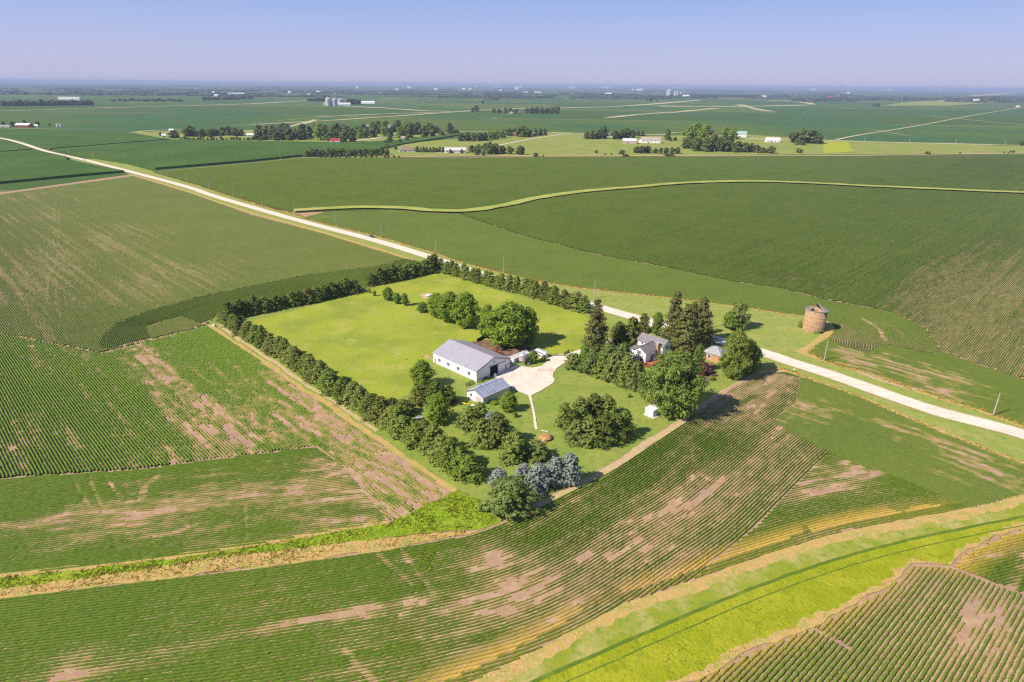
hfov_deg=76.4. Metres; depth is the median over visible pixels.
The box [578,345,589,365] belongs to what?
ash tree
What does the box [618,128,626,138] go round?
tree
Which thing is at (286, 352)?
cedar tree
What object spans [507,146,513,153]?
tree
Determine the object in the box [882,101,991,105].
stubble field
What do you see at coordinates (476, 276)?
cedar tree
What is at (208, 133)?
tree
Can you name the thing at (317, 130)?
tree
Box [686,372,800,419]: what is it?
dirt
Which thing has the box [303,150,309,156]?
tree
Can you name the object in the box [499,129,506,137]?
tree
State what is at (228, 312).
cedar tree
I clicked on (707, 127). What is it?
tree
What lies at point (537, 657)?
waterway
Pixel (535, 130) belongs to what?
tree
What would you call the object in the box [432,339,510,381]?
barn
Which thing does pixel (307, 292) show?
cedar tree
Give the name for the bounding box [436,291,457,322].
maple tree
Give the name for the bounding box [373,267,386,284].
cedar tree
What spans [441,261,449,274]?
cedar tree
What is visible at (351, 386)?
cedar tree
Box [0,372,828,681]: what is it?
soybean rows
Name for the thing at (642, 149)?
tree
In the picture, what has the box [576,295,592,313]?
cedar tree
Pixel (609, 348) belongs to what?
pine tree
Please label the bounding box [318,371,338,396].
cedar tree
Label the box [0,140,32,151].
corn
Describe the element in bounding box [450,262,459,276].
cedar tree
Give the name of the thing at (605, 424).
tree
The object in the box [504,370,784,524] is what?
field margin
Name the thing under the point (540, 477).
blue spruce
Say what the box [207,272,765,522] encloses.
lawn
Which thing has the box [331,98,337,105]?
grain bin
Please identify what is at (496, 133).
tree
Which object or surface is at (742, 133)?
pole barn
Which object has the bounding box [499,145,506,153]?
tree
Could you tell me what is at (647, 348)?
farmhouse
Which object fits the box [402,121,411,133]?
tree
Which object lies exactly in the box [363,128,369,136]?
tree
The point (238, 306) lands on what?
cedar tree
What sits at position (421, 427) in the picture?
cedar tree
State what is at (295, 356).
cedar tree
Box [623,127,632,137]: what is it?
tree
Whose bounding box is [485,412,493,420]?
blue spruce
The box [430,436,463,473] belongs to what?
cedar tree
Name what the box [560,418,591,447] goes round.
tree
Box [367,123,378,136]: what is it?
tree
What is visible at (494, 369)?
doorway
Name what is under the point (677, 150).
tree
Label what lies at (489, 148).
tree
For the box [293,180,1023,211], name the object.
grass waterway
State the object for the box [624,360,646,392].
pine tree
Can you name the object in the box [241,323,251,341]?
cedar tree
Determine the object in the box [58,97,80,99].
warehouse
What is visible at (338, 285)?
cedar tree
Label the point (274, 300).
cedar tree
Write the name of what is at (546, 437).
mulch pile
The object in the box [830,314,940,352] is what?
soybean rows
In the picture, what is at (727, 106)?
lane
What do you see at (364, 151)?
tree
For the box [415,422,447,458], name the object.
cedar tree
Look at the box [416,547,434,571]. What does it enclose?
tall grass
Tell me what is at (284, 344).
cedar tree
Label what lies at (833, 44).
sky
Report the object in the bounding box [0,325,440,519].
soybean rows
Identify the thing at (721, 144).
tree
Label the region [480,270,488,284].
cedar tree
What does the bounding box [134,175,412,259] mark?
field margin
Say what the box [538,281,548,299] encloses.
cedar tree
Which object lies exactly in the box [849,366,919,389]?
field margin
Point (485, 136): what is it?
tree
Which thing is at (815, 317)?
silo
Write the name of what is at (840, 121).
ground
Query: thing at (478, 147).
tree
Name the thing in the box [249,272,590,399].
pasture
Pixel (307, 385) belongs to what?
field margin
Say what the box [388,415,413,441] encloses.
cedar tree
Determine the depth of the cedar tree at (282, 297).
309.28 m
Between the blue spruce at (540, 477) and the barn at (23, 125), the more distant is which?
the barn at (23, 125)
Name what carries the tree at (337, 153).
on the meadow at (566, 144)
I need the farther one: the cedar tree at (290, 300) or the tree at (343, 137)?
the tree at (343, 137)
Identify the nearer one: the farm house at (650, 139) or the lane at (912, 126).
the farm house at (650, 139)
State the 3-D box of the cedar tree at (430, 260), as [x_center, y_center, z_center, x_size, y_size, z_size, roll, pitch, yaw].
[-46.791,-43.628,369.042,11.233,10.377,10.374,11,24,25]
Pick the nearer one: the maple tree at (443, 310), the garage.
the garage
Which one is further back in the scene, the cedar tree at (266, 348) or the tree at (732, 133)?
the tree at (732, 133)
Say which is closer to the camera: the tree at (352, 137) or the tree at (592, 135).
the tree at (352, 137)
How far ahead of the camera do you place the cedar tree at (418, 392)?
217.67 m
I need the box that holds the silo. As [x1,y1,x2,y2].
[802,303,828,332]
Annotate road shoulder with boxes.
[0,137,1023,439]
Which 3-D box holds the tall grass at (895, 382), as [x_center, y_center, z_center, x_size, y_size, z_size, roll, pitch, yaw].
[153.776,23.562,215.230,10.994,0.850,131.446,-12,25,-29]
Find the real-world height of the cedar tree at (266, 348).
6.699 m
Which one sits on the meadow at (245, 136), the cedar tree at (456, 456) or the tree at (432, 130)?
the tree at (432, 130)
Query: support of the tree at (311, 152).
on the ground at (840, 121)
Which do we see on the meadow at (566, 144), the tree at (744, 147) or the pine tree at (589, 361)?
the tree at (744, 147)
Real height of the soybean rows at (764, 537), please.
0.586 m
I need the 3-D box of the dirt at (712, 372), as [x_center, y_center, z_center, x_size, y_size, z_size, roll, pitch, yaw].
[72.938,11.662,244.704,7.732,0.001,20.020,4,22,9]
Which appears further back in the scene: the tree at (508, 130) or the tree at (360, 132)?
the tree at (508, 130)
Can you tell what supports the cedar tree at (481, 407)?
on the lawn at (570, 386)
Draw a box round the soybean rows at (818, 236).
[154,155,1023,378]
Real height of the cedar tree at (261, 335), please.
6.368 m
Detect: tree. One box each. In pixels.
[167,130,179,137]
[179,125,196,136]
[197,130,205,136]
[205,129,214,136]
[216,126,225,134]
[216,301,236,314]
[216,308,224,321]
[219,308,227,322]
[221,309,236,327]
[225,314,240,329]
[229,315,243,336]
[231,129,238,135]
[231,298,248,317]
[237,321,248,335]
[238,129,244,135]
[239,300,254,316]
[240,324,257,344]
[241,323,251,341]
[246,295,260,314]
[253,129,261,139]
[253,332,266,349]
[254,325,268,343]
[256,128,271,139]
[258,296,273,313]
[259,333,273,351]
[260,338,277,355]
[268,294,284,311]
[269,335,282,358]
[271,131,282,139]
[276,124,283,131]
[276,294,289,308]
[276,337,289,362]
[281,345,292,364]
[282,124,289,130]
[283,128,295,139]
[283,345,303,367]
[284,291,298,307]
[288,347,303,371]
[293,290,306,306]
[294,128,306,139]
[295,354,309,375]
[297,123,306,130]
[299,356,315,378]
[302,287,315,304]
[302,362,317,384]
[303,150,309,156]
[305,125,314,138]
[307,149,314,156]
[310,359,328,385]
[311,286,324,302]
[313,122,327,139]
[314,149,319,156]
[314,368,338,389]
[317,283,331,299]
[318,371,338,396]
[319,149,325,156]
[324,132,333,140]
[326,281,341,298]
[329,379,339,399]
[330,148,336,155]
[332,130,339,137]
[333,123,341,130]
[333,376,351,405]
[334,282,348,295]
[335,148,341,155]
[338,148,346,155]
[339,131,348,141]
[339,277,354,294]
[339,381,362,410]
[347,128,356,141]
[347,149,352,155]
[348,279,364,293]
[349,385,367,411]
[356,128,365,137]
[356,148,363,155]
[357,392,370,414]
[359,393,378,421]
[362,148,367,155]
[362,272,379,286]
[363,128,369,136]
[364,396,391,428]
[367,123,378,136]
[367,149,373,155]
[373,148,378,155]
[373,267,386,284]
[373,405,393,432]
[378,148,383,155]
[380,121,387,135]
[382,266,393,282]
[382,287,393,300]
[384,405,411,434]
[385,127,393,136]
[387,263,398,282]
[387,397,398,405]
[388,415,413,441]
[392,293,400,303]
[392,399,417,415]
[393,264,406,281]
[396,127,403,137]
[399,420,420,449]
[400,293,408,304]
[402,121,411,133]
[402,263,412,278]
[404,128,413,137]
[404,261,417,277]
[406,383,428,405]
[407,359,437,386]
[408,123,418,134]
[409,419,436,451]
[413,121,421,134]
[414,262,424,276]
[415,302,428,312]
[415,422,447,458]
[417,125,428,136]
[419,380,450,406]
[421,259,431,274]
[423,392,453,424]
[425,255,436,273]
[426,292,444,316]
[426,434,446,464]
[428,124,437,135]
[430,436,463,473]
[431,253,441,270]
[436,258,444,271]
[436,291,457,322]
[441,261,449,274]
[442,384,458,405]
[442,445,469,475]
[445,122,453,132]
[446,260,454,274]
[447,453,489,484]
[449,290,480,328]
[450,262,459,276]
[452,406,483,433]
[457,133,464,140]
[457,263,465,277]
[459,265,469,279]
[464,132,471,140]
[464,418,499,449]
[467,145,474,152]
[467,268,475,281]
[471,133,476,140]
[471,268,482,283]
[472,402,489,417]
[474,144,481,152]
[474,473,543,519]
[477,133,483,140]
[477,304,496,337]
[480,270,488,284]
[481,299,537,346]
[482,132,488,139]
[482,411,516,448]
[483,271,494,286]
[484,141,494,154]
[487,131,494,139]
[491,275,500,288]
[492,129,500,138]
[493,143,500,153]
[494,429,531,466]
[495,273,505,289]
[497,391,518,411]
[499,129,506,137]
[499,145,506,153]
[500,275,515,291]
[504,127,512,135]
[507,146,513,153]
[509,276,520,292]
[514,125,529,136]
[515,145,524,154]
[517,277,530,295]
[522,306,539,343]
[522,438,554,462]
[524,278,533,296]
[527,129,532,136]
[528,280,539,298]
[532,128,539,135]
[534,107,539,113]
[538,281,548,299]
[539,107,545,113]
[539,287,559,303]
[546,285,560,305]
[551,402,574,430]
[554,105,559,112]
[556,289,568,305]
[560,293,577,309]
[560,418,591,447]
[562,353,581,369]
[567,291,582,311]
[570,396,593,420]
[575,351,599,374]
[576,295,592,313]
[578,299,611,351]
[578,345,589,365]
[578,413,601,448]
[584,131,589,138]
[584,393,604,418]
[589,130,596,138]
[590,350,611,381]
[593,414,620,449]
[595,130,602,138]
[596,394,619,418]
[600,343,616,355]
[600,352,622,381]
[601,125,608,138]
[606,413,631,444]
[607,321,628,343]
[610,130,619,138]
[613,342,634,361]
[613,355,632,389]
[616,410,639,440]
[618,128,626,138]
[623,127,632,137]
[624,317,642,345]
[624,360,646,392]
[630,129,635,137]
[633,146,639,152]
[636,347,710,419]
[638,146,646,152]
[638,313,651,333]
[646,146,652,152]
[651,311,664,334]
[657,291,683,347]
[664,128,670,139]
[668,303,706,354]
[675,147,680,153]
[680,126,695,140]
[681,138,691,148]
[689,137,702,150]
[691,122,702,137]
[692,297,718,345]
[692,301,699,330]
[693,344,706,365]
[695,129,708,143]
[698,123,713,138]
[701,138,714,151]
[709,134,720,150]
[717,138,728,151]
[717,329,753,380]
[720,127,731,137]
[722,311,741,328]
[725,136,734,150]
[727,128,739,138]
[729,300,751,330]
[731,141,742,151]
[740,142,749,151]
[746,339,764,372]
[748,143,755,151]
[753,145,760,152]
[758,147,765,152]
[766,146,775,153]
[789,132,799,142]
[793,139,799,144]
[794,129,810,142]
[803,129,817,143]
[814,133,823,143]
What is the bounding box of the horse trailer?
[536,348,548,357]
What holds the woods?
on the ground at (840, 121)
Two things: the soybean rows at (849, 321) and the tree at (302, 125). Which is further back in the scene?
the tree at (302, 125)
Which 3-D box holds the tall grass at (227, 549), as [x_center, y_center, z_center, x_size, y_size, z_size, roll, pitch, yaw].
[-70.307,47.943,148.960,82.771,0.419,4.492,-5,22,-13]
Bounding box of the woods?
[0,82,1023,102]
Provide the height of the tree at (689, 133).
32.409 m
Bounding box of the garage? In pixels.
[704,346,725,362]
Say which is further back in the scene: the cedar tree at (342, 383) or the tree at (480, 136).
the tree at (480, 136)
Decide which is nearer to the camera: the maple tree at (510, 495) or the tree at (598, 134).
the maple tree at (510, 495)
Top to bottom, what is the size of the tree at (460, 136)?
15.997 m
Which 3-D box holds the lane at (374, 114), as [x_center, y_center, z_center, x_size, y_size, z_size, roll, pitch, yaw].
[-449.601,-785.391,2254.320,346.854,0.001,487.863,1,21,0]
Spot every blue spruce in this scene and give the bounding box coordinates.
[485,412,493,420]
[487,468,508,488]
[510,462,532,483]
[525,462,555,496]
[546,456,566,487]
[560,452,582,487]
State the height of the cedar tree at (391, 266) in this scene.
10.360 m
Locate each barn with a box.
[14,123,32,126]
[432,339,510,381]
[736,131,746,136]
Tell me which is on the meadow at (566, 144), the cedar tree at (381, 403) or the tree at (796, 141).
the tree at (796, 141)
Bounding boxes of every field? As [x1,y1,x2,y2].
[0,175,1023,681]
[155,155,1023,403]
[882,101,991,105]
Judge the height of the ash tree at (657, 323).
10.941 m
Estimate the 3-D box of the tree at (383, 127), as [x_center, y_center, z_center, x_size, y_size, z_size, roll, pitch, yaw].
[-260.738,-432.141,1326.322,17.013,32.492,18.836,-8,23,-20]
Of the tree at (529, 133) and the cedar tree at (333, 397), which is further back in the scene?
the tree at (529, 133)
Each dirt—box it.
[420,293,431,298]
[471,340,532,356]
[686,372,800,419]
[703,362,717,380]
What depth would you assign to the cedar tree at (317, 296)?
318.12 m
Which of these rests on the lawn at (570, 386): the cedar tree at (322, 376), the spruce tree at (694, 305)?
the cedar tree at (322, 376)
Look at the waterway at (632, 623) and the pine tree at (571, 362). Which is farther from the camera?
the pine tree at (571, 362)
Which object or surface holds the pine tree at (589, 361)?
on the lawn at (570, 386)
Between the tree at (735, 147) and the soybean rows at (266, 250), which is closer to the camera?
the soybean rows at (266, 250)
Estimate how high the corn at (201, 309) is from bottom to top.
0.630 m
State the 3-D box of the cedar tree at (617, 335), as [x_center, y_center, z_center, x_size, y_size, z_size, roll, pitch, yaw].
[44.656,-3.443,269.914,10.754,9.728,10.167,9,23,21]
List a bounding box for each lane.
[6,100,306,110]
[129,130,253,132]
[250,100,697,124]
[290,120,315,126]
[323,112,430,116]
[347,106,450,111]
[400,153,1020,156]
[459,131,743,137]
[501,133,569,144]
[604,108,722,117]
[662,105,800,106]
[734,104,769,110]
[745,138,1023,145]
[834,107,1020,139]
[938,93,1013,100]
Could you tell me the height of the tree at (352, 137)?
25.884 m
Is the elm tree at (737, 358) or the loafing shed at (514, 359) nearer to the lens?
the elm tree at (737, 358)
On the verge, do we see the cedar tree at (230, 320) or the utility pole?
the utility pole
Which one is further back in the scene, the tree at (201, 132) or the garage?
the tree at (201, 132)
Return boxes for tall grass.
[7,519,387,577]
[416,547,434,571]
[485,496,1019,680]
[681,521,1023,677]
[769,367,1021,461]
[806,346,1023,426]
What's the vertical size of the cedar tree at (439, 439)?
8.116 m
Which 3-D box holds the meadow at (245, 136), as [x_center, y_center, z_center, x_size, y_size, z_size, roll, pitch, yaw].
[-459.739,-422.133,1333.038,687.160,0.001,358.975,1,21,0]
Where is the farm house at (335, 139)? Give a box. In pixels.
[330,138,340,141]
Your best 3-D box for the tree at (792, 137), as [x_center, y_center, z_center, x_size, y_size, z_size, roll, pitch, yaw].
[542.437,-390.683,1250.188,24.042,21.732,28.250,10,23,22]
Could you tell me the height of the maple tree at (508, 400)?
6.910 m
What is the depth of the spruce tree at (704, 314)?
268.74 m
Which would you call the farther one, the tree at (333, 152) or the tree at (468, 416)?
the tree at (333, 152)
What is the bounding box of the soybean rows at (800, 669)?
[696,566,1023,681]
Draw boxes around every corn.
[0,128,167,149]
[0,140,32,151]
[0,149,123,183]
[52,133,458,169]
[97,259,421,348]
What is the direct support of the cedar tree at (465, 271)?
on the lawn at (570, 386)
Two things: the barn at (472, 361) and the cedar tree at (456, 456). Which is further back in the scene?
the barn at (472, 361)
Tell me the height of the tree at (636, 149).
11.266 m
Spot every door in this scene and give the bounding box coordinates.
[476,395,481,402]
[498,362,504,372]
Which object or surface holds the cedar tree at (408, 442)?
on the lawn at (570, 386)
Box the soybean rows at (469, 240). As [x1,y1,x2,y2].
[302,208,1023,424]
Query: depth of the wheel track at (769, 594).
136.44 m
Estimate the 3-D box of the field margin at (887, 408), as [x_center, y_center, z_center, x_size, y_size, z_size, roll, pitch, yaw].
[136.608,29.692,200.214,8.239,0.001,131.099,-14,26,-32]
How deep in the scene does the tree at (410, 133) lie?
1284.36 m
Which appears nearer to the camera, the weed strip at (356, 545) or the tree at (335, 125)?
the weed strip at (356, 545)
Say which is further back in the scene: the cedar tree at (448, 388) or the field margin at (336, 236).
the field margin at (336, 236)
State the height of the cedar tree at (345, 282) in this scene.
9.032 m
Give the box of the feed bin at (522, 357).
[519,352,525,365]
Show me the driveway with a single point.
(526, 380)
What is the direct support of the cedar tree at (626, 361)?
on the lawn at (570, 386)
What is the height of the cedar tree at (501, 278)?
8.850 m
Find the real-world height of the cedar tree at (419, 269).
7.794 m
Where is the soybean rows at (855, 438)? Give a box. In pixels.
[771,378,1023,506]
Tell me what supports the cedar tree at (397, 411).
on the lawn at (570, 386)
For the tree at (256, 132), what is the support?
on the meadow at (245, 136)
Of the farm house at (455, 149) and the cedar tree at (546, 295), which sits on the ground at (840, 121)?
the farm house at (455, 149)
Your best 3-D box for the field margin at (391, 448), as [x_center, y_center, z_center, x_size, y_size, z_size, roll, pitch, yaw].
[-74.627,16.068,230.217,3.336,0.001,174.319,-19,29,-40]
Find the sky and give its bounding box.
[0,0,1023,89]
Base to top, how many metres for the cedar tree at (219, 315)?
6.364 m
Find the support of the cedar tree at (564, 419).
on the lawn at (570, 386)
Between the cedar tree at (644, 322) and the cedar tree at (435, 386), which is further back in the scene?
the cedar tree at (644, 322)
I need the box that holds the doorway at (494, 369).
[490,364,497,375]
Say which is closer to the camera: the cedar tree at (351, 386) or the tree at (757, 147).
the cedar tree at (351, 386)
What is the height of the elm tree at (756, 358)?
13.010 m
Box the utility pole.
[993,393,1000,415]
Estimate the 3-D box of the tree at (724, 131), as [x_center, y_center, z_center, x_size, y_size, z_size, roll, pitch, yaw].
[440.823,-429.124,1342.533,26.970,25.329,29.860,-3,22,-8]
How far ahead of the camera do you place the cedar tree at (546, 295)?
321.28 m
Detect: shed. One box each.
[466,378,510,403]
[509,350,528,363]
[622,138,636,143]
[643,403,661,418]
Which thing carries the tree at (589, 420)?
on the lawn at (570, 386)
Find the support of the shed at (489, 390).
on the lawn at (570, 386)
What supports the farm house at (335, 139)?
on the ground at (840, 121)
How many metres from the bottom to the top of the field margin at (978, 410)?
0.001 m
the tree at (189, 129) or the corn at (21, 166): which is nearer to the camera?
the corn at (21, 166)
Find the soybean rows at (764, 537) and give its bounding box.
[694,452,968,578]
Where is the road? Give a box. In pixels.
[0,138,1023,438]
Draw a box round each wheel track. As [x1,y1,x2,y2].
[530,515,1023,681]
[565,525,1023,681]
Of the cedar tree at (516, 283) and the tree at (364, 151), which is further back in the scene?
the tree at (364, 151)
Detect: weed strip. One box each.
[0,491,498,587]
[0,519,389,576]
[0,529,481,598]
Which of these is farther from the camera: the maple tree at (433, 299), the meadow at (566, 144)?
the meadow at (566, 144)
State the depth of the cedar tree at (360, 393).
211.90 m
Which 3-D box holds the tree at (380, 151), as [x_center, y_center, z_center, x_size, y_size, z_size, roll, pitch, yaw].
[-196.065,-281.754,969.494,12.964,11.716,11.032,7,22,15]
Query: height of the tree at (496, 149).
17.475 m
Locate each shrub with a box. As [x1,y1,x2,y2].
[489,400,497,404]
[527,350,539,363]
[540,354,546,361]
[699,362,712,376]
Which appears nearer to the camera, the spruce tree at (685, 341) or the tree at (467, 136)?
the spruce tree at (685, 341)
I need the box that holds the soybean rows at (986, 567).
[955,529,1023,591]
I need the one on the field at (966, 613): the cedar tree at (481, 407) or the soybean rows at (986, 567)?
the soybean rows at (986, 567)
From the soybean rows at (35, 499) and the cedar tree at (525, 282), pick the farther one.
the cedar tree at (525, 282)
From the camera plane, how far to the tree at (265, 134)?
1213.93 m
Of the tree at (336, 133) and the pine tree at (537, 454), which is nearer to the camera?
the pine tree at (537, 454)
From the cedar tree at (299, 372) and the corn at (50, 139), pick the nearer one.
the cedar tree at (299, 372)
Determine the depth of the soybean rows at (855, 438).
194.58 m
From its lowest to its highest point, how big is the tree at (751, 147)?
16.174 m
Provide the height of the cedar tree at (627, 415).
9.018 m
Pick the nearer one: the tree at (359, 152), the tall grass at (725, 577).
the tall grass at (725, 577)
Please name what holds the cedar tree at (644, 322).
on the lawn at (570, 386)
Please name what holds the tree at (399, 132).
on the meadow at (245, 136)
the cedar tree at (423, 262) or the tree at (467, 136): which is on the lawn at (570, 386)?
the cedar tree at (423, 262)
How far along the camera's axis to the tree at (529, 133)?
1341.41 m
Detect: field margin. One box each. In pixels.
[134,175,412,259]
[190,183,801,315]
[207,324,457,491]
[216,324,378,431]
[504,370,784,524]
[766,368,1023,465]
[795,326,835,358]
[818,359,1023,427]
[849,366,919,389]
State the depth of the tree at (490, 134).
1263.74 m
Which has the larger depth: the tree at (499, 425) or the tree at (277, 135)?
the tree at (277, 135)
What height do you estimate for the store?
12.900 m
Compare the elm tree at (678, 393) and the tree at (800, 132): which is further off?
the tree at (800, 132)
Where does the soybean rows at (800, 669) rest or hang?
on the field at (966, 613)
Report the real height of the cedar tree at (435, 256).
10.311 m
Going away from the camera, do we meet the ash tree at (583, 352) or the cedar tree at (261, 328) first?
the ash tree at (583, 352)
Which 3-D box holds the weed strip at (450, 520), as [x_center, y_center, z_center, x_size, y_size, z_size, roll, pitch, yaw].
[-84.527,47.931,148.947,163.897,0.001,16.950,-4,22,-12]
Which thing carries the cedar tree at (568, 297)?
on the lawn at (570, 386)
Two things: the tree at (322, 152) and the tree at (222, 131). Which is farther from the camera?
the tree at (222, 131)
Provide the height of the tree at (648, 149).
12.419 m
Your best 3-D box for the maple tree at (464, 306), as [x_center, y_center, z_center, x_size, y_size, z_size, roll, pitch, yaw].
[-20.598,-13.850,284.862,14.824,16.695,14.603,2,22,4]
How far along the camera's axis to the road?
250.90 m
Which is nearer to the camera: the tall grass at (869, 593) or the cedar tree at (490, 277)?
the tall grass at (869, 593)
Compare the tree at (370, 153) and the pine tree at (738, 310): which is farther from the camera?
the tree at (370, 153)
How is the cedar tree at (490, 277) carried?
on the lawn at (570, 386)
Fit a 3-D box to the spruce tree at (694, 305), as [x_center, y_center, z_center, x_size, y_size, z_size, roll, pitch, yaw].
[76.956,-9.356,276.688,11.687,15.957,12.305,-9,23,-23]
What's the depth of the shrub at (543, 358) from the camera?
252.41 m
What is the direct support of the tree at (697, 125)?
on the meadow at (566, 144)
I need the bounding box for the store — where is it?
[361,101,374,103]
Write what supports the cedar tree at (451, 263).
on the lawn at (570, 386)
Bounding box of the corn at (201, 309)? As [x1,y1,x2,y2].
[97,259,421,348]
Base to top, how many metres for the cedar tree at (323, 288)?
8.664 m
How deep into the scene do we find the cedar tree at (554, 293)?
316.76 m
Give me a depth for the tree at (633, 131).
1340.13 m
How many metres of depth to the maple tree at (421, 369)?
226.80 m
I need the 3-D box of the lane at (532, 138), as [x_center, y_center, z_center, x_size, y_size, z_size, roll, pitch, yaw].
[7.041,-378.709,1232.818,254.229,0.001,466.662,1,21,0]
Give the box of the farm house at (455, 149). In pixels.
[444,147,465,152]
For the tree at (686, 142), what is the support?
on the meadow at (566, 144)
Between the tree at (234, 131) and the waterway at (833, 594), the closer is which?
the waterway at (833, 594)
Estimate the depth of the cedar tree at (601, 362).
236.89 m
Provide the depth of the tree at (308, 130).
1248.99 m
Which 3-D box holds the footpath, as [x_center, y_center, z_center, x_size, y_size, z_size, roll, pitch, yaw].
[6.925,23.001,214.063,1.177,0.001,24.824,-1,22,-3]
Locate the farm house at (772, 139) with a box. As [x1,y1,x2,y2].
[765,137,780,141]
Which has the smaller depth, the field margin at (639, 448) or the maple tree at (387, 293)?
the field margin at (639, 448)
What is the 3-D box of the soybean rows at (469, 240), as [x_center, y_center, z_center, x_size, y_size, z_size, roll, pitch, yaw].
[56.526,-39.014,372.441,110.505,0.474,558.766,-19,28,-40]
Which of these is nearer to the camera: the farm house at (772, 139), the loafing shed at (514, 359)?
the loafing shed at (514, 359)
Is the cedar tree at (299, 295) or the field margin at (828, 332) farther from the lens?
the cedar tree at (299, 295)
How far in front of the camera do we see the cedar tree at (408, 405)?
210.07 m
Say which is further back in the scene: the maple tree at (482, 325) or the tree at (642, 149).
the tree at (642, 149)
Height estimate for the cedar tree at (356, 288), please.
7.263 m
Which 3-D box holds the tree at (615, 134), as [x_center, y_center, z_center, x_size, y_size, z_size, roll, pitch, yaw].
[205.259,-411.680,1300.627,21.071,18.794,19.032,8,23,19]
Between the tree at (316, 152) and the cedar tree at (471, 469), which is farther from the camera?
the tree at (316, 152)
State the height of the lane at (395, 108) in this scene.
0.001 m
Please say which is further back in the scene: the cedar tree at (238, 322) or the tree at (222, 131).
the tree at (222, 131)
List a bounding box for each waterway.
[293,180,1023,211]
[472,494,1023,681]
[509,502,1023,681]
[539,518,1023,681]
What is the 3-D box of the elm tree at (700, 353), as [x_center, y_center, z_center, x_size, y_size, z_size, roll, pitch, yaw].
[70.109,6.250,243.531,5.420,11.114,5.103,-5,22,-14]
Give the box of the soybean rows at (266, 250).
[0,176,404,352]
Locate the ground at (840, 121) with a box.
[0,81,1023,379]
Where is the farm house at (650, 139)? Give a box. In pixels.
[641,137,660,142]
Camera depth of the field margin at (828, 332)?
273.23 m
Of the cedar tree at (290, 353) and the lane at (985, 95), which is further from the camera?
the lane at (985, 95)
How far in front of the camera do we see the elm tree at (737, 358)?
234.22 m
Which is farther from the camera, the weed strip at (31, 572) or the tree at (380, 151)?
the tree at (380, 151)
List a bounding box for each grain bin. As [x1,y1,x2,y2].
[325,97,331,105]
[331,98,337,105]
[666,89,671,95]
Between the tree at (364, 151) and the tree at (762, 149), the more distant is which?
the tree at (762, 149)
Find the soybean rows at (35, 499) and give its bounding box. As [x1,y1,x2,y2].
[0,447,384,573]
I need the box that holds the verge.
[67,158,1023,461]
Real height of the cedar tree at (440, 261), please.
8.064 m
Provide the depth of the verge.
284.68 m
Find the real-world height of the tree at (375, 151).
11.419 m
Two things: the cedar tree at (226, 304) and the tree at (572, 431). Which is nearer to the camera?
the tree at (572, 431)
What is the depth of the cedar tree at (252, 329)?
266.82 m
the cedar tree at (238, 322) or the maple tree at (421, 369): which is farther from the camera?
the cedar tree at (238, 322)
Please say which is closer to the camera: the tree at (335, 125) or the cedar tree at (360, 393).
the cedar tree at (360, 393)
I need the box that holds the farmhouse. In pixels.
[630,332,671,367]
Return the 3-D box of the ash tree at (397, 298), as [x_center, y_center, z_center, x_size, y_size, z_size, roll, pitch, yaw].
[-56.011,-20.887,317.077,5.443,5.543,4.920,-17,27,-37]
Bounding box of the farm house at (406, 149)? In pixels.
[398,146,414,151]
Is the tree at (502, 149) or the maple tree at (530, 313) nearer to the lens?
the maple tree at (530, 313)
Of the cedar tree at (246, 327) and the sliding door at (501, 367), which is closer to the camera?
the sliding door at (501, 367)
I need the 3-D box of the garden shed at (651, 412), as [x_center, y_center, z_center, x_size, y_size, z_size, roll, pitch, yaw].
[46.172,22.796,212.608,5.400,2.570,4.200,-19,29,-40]
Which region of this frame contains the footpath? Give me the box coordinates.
[528,394,537,429]
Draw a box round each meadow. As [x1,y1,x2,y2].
[133,131,451,141]
[337,132,1023,155]
[823,141,851,152]
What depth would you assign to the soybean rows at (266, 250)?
406.52 m
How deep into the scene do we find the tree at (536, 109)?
2438.14 m
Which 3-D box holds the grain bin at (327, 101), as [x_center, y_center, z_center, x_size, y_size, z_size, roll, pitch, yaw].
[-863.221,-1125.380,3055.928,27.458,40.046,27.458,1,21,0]
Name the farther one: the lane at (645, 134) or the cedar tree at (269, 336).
the lane at (645, 134)
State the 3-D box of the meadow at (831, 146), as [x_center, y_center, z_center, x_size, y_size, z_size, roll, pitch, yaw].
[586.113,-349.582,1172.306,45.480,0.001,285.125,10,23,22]
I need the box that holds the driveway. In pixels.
[492,324,651,394]
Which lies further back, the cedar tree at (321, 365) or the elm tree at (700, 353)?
the elm tree at (700, 353)
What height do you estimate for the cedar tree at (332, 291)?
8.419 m
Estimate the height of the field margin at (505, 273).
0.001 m
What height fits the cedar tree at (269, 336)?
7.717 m
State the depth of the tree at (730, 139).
1073.46 m
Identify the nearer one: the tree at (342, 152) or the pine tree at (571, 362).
the pine tree at (571, 362)
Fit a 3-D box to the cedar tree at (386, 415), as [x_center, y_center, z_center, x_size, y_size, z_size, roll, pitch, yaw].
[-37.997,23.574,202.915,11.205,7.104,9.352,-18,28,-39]
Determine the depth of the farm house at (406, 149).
1023.80 m
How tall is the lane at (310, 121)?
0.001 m
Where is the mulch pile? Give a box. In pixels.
[538,433,552,441]
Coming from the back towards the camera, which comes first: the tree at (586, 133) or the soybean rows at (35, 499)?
the tree at (586, 133)

